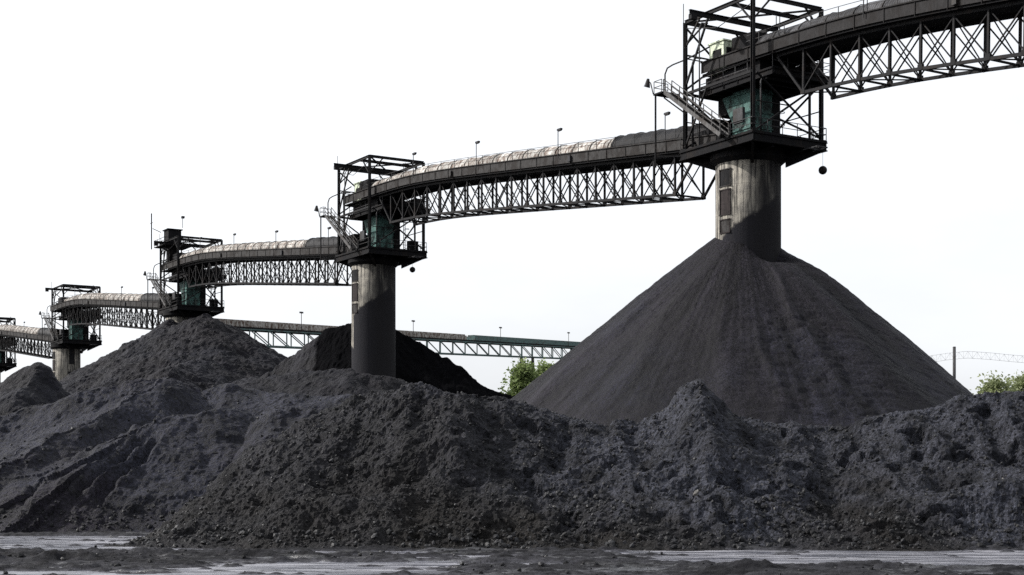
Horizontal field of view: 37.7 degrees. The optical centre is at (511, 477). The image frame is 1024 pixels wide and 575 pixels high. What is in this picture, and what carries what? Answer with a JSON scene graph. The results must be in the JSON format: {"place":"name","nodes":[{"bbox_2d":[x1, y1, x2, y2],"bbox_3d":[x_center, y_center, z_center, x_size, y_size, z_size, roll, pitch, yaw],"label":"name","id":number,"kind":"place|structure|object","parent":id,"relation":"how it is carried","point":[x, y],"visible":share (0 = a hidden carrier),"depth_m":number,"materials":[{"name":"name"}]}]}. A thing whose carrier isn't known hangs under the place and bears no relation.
{"place":"outdoors","nodes":[
{"label":"outdoors","id":0,"kind":"place"},
{"bbox_2d":[216,312,579,370],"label":"conveyor gallery","id":1,"kind":"object","parent":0,"point":[272,328],"visible":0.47,"depth_m":341.15,"materials":[{"name":"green metal"}]},
{"bbox_2d":[0,530,1023,574],"bbox_3d":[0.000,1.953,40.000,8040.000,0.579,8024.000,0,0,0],"label":"ground","id":2,"kind":"structure","parent":0,"point":[40,559],"depth_m":34.36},
{"bbox_2d":[0,317,16,382],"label":"conveyor tower","id":3,"kind":"structure","parent":2,"relation":"on","point":[7,363],"depth_m":368.65,"materials":[{"name":"metal"}]},
{"bbox_2d":[0,320,67,358],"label":"conveyor gallery","id":4,"kind":"object","parent":3,"relation":"attached to","point":[14,332],"visible":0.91,"depth_m":332.97,"materials":[{"name":"black metal"}]},
{"bbox_2d":[0,362,70,414],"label":"coal pile","id":5,"kind":"object","parent":2,"relation":"on","point":[36,383],"visible":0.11,"depth_m":147.09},
{"bbox_2d":[39,282,101,380],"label":"conveyor tower","id":6,"kind":"structure","parent":2,"relation":"on","point":[66,357],"depth_m":307.41,"materials":[{"name":"metal"}]},
{"bbox_2d":[50,286,181,329],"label":"conveyor gallery","id":7,"kind":"object","parent":6,"relation":"attached to","point":[115,301],"visible":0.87,"depth_m":277.67,"materials":[{"name":"black metal"}]},
{"bbox_2d":[59,313,286,393],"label":"coal pile","id":8,"kind":"object","parent":2,"relation":"on","point":[204,351],"visible":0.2,"depth_m":227.33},
{"bbox_2d":[0,377,351,532],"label":"coal pile","id":9,"kind":"object","parent":2,"relation":"on","point":[162,454],"visible":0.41,"depth_m":58.75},
{"bbox_2d":[143,213,225,322],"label":"conveyor tower","id":10,"kind":"structure","parent":2,"relation":"on","point":[193,302],"depth_m":247.21,"materials":[{"name":"metal"}]},
{"bbox_2d":[162,227,367,288],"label":"conveyor gallery","id":11,"kind":"object","parent":10,"relation":"attached to","point":[238,254],"visible":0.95,"depth_m":214.69,"materials":[{"name":"black metal"}]},
{"bbox_2d":[216,323,513,398],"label":"coal pile","id":12,"kind":"object","parent":2,"relation":"on","point":[320,364],"visible":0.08,"depth_m":191.72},
{"bbox_2d":[314,154,429,377],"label":"conveyor tower","id":13,"kind":"structure","parent":2,"relation":"on","point":[378,260],"depth_m":185.51,"materials":[{"name":"concrete"}]},
{"bbox_2d":[410,258,414,272],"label":"hanging ball","id":14,"kind":"object","parent":13,"relation":"hanging from","point":[412,269],"visible":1,"depth_m":185.48,"materials":[{"name":"black metal"}]},
{"bbox_2d":[345,111,732,225],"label":"conveyor gallery","id":15,"kind":"object","parent":13,"relation":"attached to","point":[630,151],"visible":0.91,"depth_m":151.95,"materials":[{"name":"black metal"}]},
{"bbox_2d":[0,377,1023,574],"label":"coal lumps","id":16,"kind":"object","parent":2,"relation":"on","point":[469,535],"visible":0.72,"depth_m":43.09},
{"bbox_2d":[498,357,541,395],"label":"leafy tree","id":17,"kind":"object","parent":2,"relation":"on","point":[523,375],"visible":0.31,"depth_m":204.16,"materials":[{"name":"green plant"}]},
{"bbox_2d":[534,357,553,375],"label":"leafy tree","id":18,"kind":"object","parent":2,"relation":"on","point":[542,368],"visible":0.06,"depth_m":211.12,"materials":[{"name":"green plant"}]},
{"bbox_2d":[102,378,1023,550],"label":"coal pile","id":19,"kind":"object","parent":2,"relation":"on","point":[994,500],"visible":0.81,"depth_m":45.36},
{"bbox_2d":[644,0,828,261],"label":"conveyor tower","id":20,"kind":"structure","parent":2,"relation":"on","point":[751,156],"depth_m":124.81,"materials":[{"name":"concrete"}]},
{"bbox_2d":[818,166,826,174],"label":"hanging ball","id":21,"kind":"object","parent":20,"relation":"hanging from","point":[822,170],"visible":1,"depth_m":124.55,"materials":[{"name":"black metal"}]},
{"bbox_2d":[700,0,1023,99],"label":"conveyor gallery","id":22,"kind":"object","parent":20,"relation":"attached to","point":[832,35],"visible":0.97,"depth_m":112.48,"materials":[{"name":"black metal"}]},
{"bbox_2d":[511,237,972,426],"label":"coal pile","id":23,"kind":"object","parent":2,"relation":"on","point":[739,328],"visible":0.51,"depth_m":114.23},
{"bbox_2d":[953,347,955,378],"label":"pole","id":24,"kind":"object","parent":2,"relation":"on","point":[954,362],"visible":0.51,"depth_m":139.88,"materials":[{"name":"metal"}]},
{"bbox_2d":[932,351,1023,362],"bbox_3d":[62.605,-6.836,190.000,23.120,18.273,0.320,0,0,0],"label":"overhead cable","id":25,"kind":"object","parent":2,"relation":"on","point":[981,357],"visible":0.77,"depth_m":189.99,"materials":[{"name":"black metal"}]},
{"bbox_2d":[970,370,1021,393],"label":"leafy tree","id":26,"kind":"object","parent":2,"relation":"on","point":[994,385],"visible":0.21,"depth_m":159.18,"materials":[{"name":"green plant"}]},
{"bbox_2d":[1001,369,1023,390],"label":"leafy tree","id":27,"kind":"object","parent":2,"relation":"on","point":[1019,380],"visible":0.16,"depth_m":164.51,"materials":[{"name":"green plant"}]},
{"bbox_2d":[0,536,1023,574],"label":"water","id":28,"kind":"structure","parent":0,"point":[985,557],"depth_m":36.86,"materials":[{"name":"grey liquid"}]},
{"bbox_2d":[0,0,1023,394],"label":"sky","id":29,"kind":"structure","parent":0,"point":[228,117],"materials":[{"name":"white"}]}
]}

